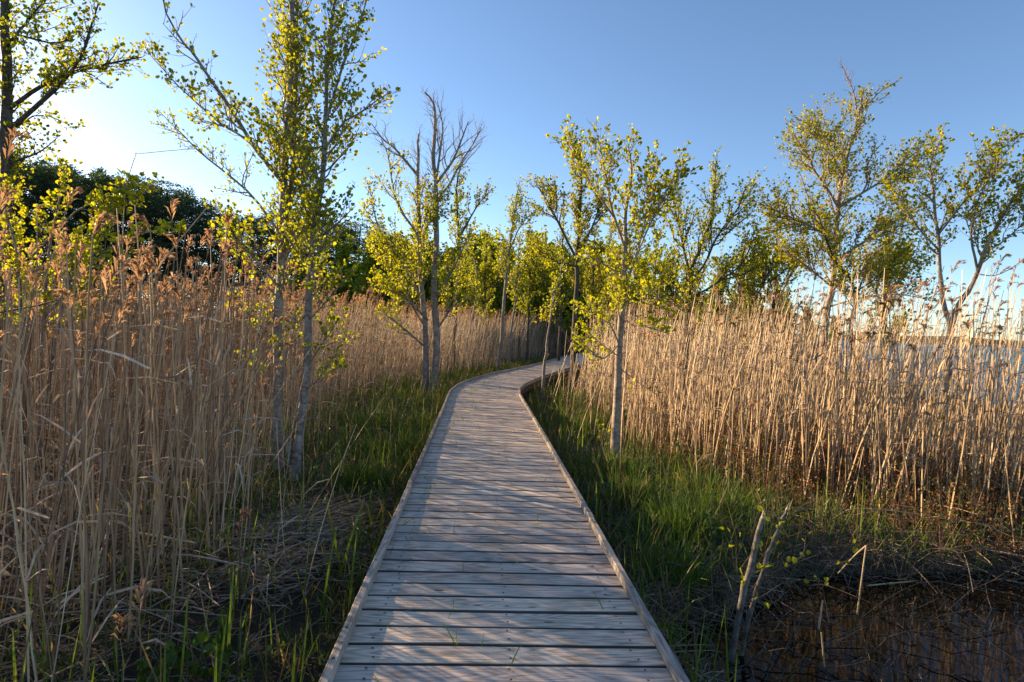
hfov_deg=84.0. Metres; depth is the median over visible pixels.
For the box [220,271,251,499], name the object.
reed
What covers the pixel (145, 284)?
reed stalk
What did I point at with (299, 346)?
reed
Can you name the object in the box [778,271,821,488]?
reed
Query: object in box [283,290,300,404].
reed
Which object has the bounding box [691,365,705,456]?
reed
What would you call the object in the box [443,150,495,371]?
alder tree
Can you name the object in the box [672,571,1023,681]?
pool water
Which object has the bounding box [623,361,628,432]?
reed
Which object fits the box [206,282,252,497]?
reed
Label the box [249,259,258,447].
reed
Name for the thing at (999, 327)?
reed
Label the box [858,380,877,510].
reed
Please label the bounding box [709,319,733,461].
reed
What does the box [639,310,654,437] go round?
reed
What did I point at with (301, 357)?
reed
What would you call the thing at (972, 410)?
reed
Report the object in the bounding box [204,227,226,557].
reed
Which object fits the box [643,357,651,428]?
reed
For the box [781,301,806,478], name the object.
reed
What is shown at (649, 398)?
reed
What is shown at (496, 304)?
leafy tree
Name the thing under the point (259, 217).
pine tree
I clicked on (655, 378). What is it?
reed
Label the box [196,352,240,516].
reed
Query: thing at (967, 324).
reed
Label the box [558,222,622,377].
alder tree
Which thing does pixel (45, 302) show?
stalk
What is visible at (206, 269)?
reed
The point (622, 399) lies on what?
reed
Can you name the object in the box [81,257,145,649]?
reed
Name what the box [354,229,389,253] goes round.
pine tree
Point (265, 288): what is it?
reed
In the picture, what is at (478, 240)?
leafy tree
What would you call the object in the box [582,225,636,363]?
alder tree
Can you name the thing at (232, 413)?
reed stalk
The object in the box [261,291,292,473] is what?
reed
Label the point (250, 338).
reed
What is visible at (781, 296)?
reed
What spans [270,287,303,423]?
reed
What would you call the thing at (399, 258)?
alder tree
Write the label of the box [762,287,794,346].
leafy tree
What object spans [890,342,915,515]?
reed
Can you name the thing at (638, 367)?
reed
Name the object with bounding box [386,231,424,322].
leafy tree
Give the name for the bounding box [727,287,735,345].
leafy tree
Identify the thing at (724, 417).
reed
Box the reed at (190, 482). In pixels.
[166,377,215,603]
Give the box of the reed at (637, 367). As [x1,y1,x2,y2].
[632,302,649,438]
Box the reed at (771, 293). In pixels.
[742,291,775,482]
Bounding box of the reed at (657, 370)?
[646,318,665,450]
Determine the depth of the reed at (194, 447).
5.48 m
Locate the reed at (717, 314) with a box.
[686,312,721,458]
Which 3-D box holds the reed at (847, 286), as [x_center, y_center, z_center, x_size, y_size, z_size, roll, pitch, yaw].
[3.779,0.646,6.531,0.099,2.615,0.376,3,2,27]
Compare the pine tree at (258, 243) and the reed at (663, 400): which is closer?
the reed at (663, 400)
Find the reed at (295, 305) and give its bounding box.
[290,303,296,412]
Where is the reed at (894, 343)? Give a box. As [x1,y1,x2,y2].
[872,340,896,500]
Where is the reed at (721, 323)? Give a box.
[708,322,739,455]
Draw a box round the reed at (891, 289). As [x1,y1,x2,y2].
[862,285,896,516]
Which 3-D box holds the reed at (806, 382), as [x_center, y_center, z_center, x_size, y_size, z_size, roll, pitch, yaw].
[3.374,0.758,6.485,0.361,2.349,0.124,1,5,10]
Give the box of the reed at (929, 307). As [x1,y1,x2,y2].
[880,304,938,513]
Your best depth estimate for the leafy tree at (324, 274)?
47.69 m
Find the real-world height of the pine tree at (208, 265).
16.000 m
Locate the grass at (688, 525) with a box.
[0,353,1023,681]
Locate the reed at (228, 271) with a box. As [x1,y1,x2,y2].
[223,266,236,477]
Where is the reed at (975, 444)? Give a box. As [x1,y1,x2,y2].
[956,404,989,514]
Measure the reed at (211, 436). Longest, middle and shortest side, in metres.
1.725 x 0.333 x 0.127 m
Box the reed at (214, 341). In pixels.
[195,247,231,521]
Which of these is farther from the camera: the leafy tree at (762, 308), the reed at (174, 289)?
the leafy tree at (762, 308)
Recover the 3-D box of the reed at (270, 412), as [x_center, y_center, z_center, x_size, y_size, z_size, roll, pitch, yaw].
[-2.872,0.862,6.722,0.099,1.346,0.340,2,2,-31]
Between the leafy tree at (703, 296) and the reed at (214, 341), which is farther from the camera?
the leafy tree at (703, 296)
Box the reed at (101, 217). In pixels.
[33,211,120,681]
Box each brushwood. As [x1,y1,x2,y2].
[616,522,971,681]
[664,476,1023,647]
[807,563,1023,681]
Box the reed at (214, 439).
[195,342,219,522]
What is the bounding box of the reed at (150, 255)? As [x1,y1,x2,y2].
[118,247,159,552]
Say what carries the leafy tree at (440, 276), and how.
on the ground at (298, 622)
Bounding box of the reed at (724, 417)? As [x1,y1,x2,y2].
[716,374,735,466]
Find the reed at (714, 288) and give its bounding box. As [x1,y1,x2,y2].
[689,286,715,459]
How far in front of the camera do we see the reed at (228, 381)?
5.34 m
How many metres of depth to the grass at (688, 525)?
5.37 m
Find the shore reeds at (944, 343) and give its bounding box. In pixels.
[791,336,1023,347]
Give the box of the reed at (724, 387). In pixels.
[712,316,739,471]
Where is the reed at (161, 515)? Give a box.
[95,205,165,572]
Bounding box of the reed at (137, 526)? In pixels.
[116,208,212,592]
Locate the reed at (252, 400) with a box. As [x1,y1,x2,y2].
[249,338,262,466]
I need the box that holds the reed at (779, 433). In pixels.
[776,381,786,483]
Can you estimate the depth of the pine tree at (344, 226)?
68.83 m
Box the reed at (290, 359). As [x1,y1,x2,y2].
[283,306,291,405]
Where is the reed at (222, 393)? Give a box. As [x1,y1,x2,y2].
[215,332,225,473]
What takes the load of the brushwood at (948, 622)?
in the pool water at (961, 657)
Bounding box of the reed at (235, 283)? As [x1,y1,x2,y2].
[217,282,241,514]
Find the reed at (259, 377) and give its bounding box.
[235,296,264,448]
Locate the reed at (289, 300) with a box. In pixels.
[261,299,293,450]
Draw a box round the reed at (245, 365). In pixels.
[241,288,266,461]
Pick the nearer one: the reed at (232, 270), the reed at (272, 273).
the reed at (232, 270)
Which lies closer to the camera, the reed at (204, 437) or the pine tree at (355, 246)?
the reed at (204, 437)
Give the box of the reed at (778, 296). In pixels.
[754,294,781,479]
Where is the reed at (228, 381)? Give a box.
[217,295,243,505]
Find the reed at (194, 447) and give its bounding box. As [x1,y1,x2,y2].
[186,407,206,500]
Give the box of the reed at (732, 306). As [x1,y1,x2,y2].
[728,302,741,463]
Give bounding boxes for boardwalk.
[319,350,689,681]
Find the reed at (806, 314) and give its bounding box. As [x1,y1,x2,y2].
[777,311,812,483]
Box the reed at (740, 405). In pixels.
[730,356,751,449]
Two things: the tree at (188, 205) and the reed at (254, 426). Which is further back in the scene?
the tree at (188, 205)
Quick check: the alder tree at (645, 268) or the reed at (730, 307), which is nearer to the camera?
the reed at (730, 307)
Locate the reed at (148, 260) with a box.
[132,254,159,593]
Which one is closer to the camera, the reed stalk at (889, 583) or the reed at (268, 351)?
the reed stalk at (889, 583)
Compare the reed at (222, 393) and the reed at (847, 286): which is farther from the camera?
the reed at (847, 286)
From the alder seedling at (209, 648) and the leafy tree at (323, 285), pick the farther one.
the leafy tree at (323, 285)
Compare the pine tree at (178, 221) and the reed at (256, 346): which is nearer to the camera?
the reed at (256, 346)
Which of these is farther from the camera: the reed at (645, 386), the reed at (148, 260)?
the reed at (645, 386)
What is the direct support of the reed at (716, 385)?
on the ground at (298, 622)
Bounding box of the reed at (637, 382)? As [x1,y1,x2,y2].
[630,324,641,447]
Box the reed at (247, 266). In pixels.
[227,264,252,509]
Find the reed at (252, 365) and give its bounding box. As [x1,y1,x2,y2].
[239,293,274,462]
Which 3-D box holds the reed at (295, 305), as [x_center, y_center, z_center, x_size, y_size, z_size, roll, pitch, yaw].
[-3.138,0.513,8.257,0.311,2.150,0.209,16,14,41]
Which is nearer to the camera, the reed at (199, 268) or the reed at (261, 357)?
the reed at (199, 268)
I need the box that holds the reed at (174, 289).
[113,287,182,599]
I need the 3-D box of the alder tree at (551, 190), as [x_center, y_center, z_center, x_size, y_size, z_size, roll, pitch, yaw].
[1.502,-2.273,16.956,2.841,7.586,1.470,2,2,-12]
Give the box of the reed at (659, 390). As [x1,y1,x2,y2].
[653,325,665,453]
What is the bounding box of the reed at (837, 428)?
[829,296,840,501]
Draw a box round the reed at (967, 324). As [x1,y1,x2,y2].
[960,320,981,526]
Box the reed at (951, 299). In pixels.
[920,296,957,516]
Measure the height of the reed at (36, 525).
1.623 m
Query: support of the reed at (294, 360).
on the ground at (298, 622)
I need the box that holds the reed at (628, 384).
[614,303,635,444]
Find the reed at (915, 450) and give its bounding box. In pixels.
[891,397,931,514]
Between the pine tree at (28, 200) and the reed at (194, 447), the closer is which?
the reed at (194, 447)
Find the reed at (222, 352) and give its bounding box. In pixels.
[206,286,229,461]
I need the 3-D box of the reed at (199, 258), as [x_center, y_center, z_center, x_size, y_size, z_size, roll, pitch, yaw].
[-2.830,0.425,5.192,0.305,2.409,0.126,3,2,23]
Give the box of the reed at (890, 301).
[869,299,907,503]
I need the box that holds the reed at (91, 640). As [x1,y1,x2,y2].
[33,399,127,681]
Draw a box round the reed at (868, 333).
[843,331,883,507]
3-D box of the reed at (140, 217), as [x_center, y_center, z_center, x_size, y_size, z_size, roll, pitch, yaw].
[-2.287,0.459,3.776,0.403,2.537,0.412,-3,-3,-44]
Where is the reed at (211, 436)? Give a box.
[207,362,217,489]
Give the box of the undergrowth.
[627,388,1023,571]
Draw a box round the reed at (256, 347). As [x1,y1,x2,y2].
[243,260,268,427]
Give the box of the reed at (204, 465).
[192,264,210,574]
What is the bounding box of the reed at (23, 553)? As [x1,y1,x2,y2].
[0,396,23,572]
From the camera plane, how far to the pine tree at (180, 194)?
63.91 m
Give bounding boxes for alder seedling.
[134,641,184,681]
[178,616,234,681]
[595,420,610,452]
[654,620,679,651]
[704,513,720,555]
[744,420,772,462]
[839,353,886,467]
[920,373,959,487]
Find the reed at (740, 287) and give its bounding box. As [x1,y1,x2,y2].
[724,286,747,474]
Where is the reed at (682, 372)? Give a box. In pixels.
[674,293,690,451]
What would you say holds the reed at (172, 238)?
on the ground at (298, 622)
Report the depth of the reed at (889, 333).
6.09 m
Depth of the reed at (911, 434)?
6.13 m
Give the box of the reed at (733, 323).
[728,322,751,470]
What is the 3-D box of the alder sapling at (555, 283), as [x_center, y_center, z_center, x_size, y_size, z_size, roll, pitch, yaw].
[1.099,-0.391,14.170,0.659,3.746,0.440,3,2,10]
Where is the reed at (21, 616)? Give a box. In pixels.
[0,515,25,626]
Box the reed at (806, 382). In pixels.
[796,304,821,496]
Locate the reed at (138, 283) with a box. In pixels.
[110,275,165,563]
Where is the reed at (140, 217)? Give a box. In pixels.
[132,214,195,602]
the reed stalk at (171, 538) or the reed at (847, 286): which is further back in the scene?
the reed at (847, 286)
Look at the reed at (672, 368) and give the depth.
8.41 m
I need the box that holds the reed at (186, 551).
[170,289,217,567]
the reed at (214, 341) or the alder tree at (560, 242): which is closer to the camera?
the reed at (214, 341)
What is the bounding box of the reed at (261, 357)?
[249,265,267,443]
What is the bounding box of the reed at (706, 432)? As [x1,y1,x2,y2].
[703,398,709,460]
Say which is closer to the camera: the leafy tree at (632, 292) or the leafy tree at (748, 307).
the leafy tree at (632, 292)
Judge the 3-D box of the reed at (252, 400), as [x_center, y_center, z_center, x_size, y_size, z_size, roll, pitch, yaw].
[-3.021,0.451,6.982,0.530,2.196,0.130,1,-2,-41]
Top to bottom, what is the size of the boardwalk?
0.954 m
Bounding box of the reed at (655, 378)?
[651,307,668,443]
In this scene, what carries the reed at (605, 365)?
on the ground at (298, 622)
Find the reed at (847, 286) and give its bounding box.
[831,284,849,503]
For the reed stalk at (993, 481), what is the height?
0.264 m
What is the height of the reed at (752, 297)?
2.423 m
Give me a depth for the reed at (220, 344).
6.23 m
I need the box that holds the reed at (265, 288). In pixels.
[241,284,270,492]
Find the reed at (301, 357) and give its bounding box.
[291,277,324,440]
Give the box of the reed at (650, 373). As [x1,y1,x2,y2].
[640,313,660,443]
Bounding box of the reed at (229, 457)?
[220,373,243,528]
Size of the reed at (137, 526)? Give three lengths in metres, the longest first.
2.511 x 0.530 x 0.130 m
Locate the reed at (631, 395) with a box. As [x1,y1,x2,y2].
[628,347,638,447]
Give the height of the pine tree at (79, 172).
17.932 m
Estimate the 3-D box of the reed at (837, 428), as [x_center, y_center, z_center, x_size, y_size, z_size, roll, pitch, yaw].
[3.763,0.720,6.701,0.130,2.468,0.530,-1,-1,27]
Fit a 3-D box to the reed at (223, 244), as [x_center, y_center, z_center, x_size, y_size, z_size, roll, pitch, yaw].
[-2.104,0.525,3.551,0.311,2.412,0.209,8,-4,35]
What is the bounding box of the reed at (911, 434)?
[902,379,932,514]
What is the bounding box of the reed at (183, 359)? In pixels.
[151,293,188,523]
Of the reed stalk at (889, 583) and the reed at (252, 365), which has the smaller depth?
the reed stalk at (889, 583)
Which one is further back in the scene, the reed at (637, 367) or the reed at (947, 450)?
the reed at (637, 367)
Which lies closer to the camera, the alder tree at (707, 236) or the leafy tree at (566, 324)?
the alder tree at (707, 236)
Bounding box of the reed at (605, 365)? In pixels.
[596,306,607,410]
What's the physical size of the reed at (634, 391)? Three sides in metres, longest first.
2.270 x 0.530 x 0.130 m
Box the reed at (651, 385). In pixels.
[640,332,655,436]
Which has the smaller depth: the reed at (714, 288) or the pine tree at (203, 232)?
the reed at (714, 288)
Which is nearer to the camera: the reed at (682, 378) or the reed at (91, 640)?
the reed at (91, 640)
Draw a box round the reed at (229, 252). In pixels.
[193,251,232,476]
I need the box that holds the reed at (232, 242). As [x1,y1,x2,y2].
[192,240,236,546]
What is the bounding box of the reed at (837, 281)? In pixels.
[830,278,848,491]
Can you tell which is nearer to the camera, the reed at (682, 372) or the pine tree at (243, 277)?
the reed at (682, 372)
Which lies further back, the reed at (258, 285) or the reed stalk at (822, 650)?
the reed at (258, 285)
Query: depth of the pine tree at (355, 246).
62.61 m
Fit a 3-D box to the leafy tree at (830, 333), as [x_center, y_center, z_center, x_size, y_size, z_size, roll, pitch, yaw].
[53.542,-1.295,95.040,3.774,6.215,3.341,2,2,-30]
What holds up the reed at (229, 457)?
on the ground at (298, 622)
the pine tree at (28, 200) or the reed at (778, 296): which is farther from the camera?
the pine tree at (28, 200)
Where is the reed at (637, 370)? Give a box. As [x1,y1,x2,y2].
[627,281,646,437]
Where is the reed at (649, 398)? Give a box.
[648,358,654,441]
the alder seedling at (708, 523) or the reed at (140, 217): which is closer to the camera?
the reed at (140, 217)
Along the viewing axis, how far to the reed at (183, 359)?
4.89 m
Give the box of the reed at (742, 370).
[739,286,749,471]
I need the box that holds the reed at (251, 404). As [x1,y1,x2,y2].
[238,343,255,467]
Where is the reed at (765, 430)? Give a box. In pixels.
[752,387,767,475]
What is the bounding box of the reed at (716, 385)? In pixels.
[706,304,728,459]
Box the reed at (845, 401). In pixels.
[816,317,851,512]
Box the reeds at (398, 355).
[0,127,1023,681]
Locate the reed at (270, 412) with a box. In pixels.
[264,358,273,464]
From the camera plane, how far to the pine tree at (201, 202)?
66.78 m
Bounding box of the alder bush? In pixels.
[0,149,185,465]
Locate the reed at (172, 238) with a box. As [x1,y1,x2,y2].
[118,234,182,538]
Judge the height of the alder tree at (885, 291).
5.393 m
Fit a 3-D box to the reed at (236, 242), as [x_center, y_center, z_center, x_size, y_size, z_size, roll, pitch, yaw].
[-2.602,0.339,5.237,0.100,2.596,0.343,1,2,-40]
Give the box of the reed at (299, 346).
[293,309,303,386]
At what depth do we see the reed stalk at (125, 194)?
6.95 m
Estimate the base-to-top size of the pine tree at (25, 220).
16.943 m
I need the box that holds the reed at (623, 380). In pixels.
[622,331,625,426]
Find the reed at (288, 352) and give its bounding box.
[283,261,297,434]
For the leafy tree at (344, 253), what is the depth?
49.42 m
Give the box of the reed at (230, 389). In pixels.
[228,309,237,476]
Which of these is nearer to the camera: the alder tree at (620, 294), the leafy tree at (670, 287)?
the alder tree at (620, 294)
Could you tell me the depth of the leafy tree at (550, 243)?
49.74 m
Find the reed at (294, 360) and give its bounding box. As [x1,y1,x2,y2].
[286,293,300,427]
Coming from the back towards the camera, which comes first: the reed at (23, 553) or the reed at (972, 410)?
the reed at (972, 410)
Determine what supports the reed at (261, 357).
on the ground at (298, 622)
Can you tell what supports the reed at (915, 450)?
on the ground at (298, 622)
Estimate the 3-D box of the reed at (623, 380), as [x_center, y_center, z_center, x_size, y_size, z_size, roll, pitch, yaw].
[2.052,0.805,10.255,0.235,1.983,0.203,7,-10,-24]
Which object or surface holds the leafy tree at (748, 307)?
on the ground at (298, 622)
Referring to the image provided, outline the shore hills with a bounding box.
[797,334,1023,345]
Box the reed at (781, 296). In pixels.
[748,295,783,465]
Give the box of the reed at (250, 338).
[247,258,269,455]
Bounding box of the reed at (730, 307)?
[728,305,750,408]
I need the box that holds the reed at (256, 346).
[236,280,272,454]
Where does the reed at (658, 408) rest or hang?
on the ground at (298, 622)
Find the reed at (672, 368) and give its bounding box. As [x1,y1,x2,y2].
[670,298,681,446]
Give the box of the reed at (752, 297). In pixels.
[749,296,765,475]
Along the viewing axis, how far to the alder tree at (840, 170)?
12.02 m
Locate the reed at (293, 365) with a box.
[283,327,303,410]
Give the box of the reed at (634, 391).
[628,353,645,440]
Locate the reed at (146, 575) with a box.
[133,381,193,649]
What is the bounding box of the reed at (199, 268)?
[187,263,214,517]
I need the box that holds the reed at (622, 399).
[621,352,627,441]
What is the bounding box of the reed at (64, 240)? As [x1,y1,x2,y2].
[53,231,95,643]
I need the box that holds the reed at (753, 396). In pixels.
[746,312,760,473]
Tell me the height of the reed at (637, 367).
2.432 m
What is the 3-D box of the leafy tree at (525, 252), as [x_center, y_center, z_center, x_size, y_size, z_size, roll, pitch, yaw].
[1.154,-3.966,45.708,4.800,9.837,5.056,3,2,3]
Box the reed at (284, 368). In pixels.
[265,267,288,420]
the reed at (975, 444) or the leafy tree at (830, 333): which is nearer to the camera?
the reed at (975, 444)
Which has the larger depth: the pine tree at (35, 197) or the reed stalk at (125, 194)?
the pine tree at (35, 197)
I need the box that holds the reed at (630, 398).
[622,370,631,440]
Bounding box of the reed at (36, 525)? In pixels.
[0,366,86,674]
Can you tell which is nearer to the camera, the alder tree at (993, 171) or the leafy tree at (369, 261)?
the alder tree at (993, 171)
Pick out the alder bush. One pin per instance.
(113, 201)
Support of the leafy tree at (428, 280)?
on the ground at (298, 622)
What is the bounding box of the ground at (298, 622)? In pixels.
[0,308,1023,681]
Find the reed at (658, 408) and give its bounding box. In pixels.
[646,362,670,447]
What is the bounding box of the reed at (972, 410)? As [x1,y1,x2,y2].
[969,309,978,506]
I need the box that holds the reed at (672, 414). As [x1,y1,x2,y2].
[672,377,680,452]
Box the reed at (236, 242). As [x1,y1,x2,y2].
[222,236,241,502]
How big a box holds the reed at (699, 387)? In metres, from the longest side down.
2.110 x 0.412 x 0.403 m
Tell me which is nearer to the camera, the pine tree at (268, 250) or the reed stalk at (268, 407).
the reed stalk at (268, 407)
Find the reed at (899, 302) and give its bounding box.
[883,297,911,484]
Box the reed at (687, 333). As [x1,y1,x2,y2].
[668,332,691,449]
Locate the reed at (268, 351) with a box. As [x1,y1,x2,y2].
[255,283,271,386]
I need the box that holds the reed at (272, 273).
[238,271,276,458]
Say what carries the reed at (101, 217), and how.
on the ground at (298, 622)
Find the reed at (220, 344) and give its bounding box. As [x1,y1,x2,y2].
[216,257,232,480]
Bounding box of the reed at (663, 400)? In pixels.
[658,363,670,445]
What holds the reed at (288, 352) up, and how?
on the ground at (298, 622)
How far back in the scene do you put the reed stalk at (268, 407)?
5.42 m
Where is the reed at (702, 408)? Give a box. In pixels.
[695,319,720,458]
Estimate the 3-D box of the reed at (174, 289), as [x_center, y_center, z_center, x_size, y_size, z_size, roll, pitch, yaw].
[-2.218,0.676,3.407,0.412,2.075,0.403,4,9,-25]
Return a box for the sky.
[0,0,1023,340]
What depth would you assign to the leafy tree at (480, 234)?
61.23 m
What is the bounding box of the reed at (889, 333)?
[855,331,896,509]
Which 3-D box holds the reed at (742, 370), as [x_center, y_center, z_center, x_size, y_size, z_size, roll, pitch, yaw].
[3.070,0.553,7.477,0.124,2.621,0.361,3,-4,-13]
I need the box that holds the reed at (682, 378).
[678,303,685,457]
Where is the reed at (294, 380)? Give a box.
[288,334,297,433]
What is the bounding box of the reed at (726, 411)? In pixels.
[722,372,728,442]
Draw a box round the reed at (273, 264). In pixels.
[243,262,278,458]
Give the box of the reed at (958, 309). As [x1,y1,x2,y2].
[877,306,961,507]
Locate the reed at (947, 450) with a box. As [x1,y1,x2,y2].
[926,382,956,508]
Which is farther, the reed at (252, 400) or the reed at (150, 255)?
the reed at (252, 400)
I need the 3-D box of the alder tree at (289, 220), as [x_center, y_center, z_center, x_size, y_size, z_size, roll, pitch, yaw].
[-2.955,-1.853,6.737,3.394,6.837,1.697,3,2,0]
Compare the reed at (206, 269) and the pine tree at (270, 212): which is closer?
the reed at (206, 269)
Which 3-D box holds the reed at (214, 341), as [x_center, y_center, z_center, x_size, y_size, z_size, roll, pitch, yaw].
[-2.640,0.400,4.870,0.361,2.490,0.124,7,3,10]
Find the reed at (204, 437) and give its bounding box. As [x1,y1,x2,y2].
[199,379,219,516]
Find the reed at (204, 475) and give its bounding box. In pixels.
[182,362,214,535]
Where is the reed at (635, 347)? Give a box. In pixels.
[625,301,636,443]
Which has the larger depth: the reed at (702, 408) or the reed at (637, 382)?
the reed at (637, 382)
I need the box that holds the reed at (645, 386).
[641,351,651,431]
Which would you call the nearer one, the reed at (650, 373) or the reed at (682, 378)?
the reed at (682, 378)
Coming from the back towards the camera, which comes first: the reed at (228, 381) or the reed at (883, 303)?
the reed at (883, 303)
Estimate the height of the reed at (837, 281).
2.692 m
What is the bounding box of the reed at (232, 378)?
[225,270,232,469]
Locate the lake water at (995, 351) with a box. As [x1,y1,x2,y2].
[829,340,1023,405]
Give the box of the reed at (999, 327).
[979,325,1004,496]
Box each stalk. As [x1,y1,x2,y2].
[0,282,106,312]
[80,205,208,395]
[121,148,194,298]
[139,532,196,543]
[172,345,230,511]
[187,342,276,507]
[229,348,311,475]
[818,600,822,628]
[820,508,1023,534]
[821,632,824,666]
[838,546,864,573]
[856,545,866,614]
[867,581,910,585]
[953,455,1023,498]
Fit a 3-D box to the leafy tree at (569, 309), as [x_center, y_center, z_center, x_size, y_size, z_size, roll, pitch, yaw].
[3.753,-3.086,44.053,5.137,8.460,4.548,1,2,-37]
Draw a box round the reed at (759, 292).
[742,291,772,487]
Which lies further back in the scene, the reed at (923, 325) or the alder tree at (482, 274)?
the alder tree at (482, 274)
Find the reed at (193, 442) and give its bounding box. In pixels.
[189,362,207,525]
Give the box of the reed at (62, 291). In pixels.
[31,287,95,657]
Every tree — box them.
[0,0,154,429]
[0,159,50,267]
[9,156,80,307]
[9,165,118,317]
[10,155,89,298]
[10,156,45,288]
[16,158,88,288]
[25,162,121,299]
[25,164,153,318]
[47,162,134,277]
[47,171,188,318]
[53,178,146,312]
[77,175,182,306]
[109,176,177,302]
[110,195,201,310]
[111,181,217,311]
[138,0,400,480]
[139,190,234,322]
[144,189,207,301]
[157,197,230,309]
[170,200,242,308]
[173,210,265,318]
[186,211,255,318]
[216,225,274,320]
[218,214,289,312]
[218,214,290,299]
[246,210,292,291]
[249,223,308,318]
[272,219,327,295]
[275,218,338,317]
[287,224,351,316]
[287,257,308,331]
[303,264,342,313]
[313,274,334,328]
[315,218,363,304]
[323,232,362,325]
[325,229,368,279]
[326,218,385,262]
[336,231,395,339]
[345,272,380,343]
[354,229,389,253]
[357,86,490,394]
[361,231,410,329]
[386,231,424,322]
[388,273,421,342]
[404,228,439,293]
[409,232,449,335]
[428,267,460,336]
[440,236,499,330]
[440,247,463,331]
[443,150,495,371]
[452,224,511,360]
[456,229,494,270]
[461,217,482,363]
[480,249,539,346]
[483,229,505,329]
[491,178,543,370]
[498,223,556,360]
[500,230,551,336]
[506,253,531,358]
[507,228,534,362]
[519,141,612,389]
[525,279,555,348]
[529,201,595,360]
[534,232,564,336]
[545,247,580,342]
[546,114,702,463]
[556,238,620,350]
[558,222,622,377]
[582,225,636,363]
[593,242,639,347]
[625,247,665,338]
[627,221,683,341]
[629,144,786,415]
[657,257,690,343]
[675,262,715,331]
[701,267,734,351]
[705,248,757,372]
[710,227,797,393]
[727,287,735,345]
[731,281,766,346]
[740,183,810,389]
[747,58,951,423]
[754,298,770,339]
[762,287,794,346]
[781,290,798,340]
[799,307,816,344]
[809,205,912,440]
[828,315,844,349]
[848,212,936,412]
[854,122,1023,457]
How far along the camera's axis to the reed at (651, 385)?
8.68 m
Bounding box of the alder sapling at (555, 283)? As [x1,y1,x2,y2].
[540,249,571,397]
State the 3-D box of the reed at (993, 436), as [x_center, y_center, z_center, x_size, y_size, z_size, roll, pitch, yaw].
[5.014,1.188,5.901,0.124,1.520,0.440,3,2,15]
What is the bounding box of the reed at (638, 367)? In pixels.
[634,316,641,419]
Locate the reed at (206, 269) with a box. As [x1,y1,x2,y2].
[203,268,222,491]
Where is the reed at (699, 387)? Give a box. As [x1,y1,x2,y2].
[679,323,704,453]
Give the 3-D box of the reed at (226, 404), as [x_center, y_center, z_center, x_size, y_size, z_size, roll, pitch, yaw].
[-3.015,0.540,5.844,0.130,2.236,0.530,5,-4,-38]
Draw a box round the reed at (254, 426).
[238,365,261,462]
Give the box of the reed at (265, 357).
[261,307,270,421]
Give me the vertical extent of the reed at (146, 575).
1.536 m
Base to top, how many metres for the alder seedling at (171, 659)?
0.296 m
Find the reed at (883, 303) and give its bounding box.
[879,302,918,523]
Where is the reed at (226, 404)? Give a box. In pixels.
[211,290,231,500]
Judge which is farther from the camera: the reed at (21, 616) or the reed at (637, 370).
the reed at (637, 370)
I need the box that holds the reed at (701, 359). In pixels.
[696,295,714,449]
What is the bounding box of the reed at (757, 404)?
[752,320,789,474]
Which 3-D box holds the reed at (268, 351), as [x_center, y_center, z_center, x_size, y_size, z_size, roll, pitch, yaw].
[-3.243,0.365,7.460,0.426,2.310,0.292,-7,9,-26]
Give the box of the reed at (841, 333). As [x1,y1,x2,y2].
[819,331,848,477]
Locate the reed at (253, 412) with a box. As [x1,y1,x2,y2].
[239,333,257,464]
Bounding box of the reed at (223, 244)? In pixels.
[140,240,229,619]
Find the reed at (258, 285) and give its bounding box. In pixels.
[211,280,265,536]
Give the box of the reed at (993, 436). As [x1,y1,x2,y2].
[981,383,1005,500]
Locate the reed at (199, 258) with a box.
[192,255,205,471]
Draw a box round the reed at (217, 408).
[207,353,228,482]
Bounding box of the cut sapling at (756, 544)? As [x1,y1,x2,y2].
[718,502,866,662]
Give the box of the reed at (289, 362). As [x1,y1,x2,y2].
[287,285,296,434]
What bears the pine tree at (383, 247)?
on the ground at (298, 622)
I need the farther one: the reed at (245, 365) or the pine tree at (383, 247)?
the pine tree at (383, 247)
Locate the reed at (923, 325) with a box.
[920,324,946,519]
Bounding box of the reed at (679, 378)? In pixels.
[670,318,694,442]
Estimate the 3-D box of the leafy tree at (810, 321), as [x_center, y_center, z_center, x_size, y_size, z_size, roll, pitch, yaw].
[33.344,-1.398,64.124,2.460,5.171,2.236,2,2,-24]
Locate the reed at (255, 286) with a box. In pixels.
[251,282,271,456]
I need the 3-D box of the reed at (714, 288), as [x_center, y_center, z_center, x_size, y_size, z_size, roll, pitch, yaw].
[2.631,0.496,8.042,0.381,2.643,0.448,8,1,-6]
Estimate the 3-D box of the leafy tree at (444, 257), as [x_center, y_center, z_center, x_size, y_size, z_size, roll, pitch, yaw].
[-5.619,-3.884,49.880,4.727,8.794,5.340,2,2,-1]
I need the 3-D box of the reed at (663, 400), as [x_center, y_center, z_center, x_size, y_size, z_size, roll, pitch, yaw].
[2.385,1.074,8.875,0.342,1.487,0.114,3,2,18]
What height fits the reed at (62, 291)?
2.018 m
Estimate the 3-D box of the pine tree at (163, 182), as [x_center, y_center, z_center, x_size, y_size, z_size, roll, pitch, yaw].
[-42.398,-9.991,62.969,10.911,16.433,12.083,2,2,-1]
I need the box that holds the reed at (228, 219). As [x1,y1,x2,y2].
[170,213,233,578]
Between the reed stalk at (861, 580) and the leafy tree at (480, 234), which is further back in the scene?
the leafy tree at (480, 234)
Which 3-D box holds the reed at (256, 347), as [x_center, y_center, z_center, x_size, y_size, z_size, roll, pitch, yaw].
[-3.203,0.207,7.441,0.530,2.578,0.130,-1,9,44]
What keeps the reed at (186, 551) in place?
on the ground at (298, 622)
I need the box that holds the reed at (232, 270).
[190,267,234,495]

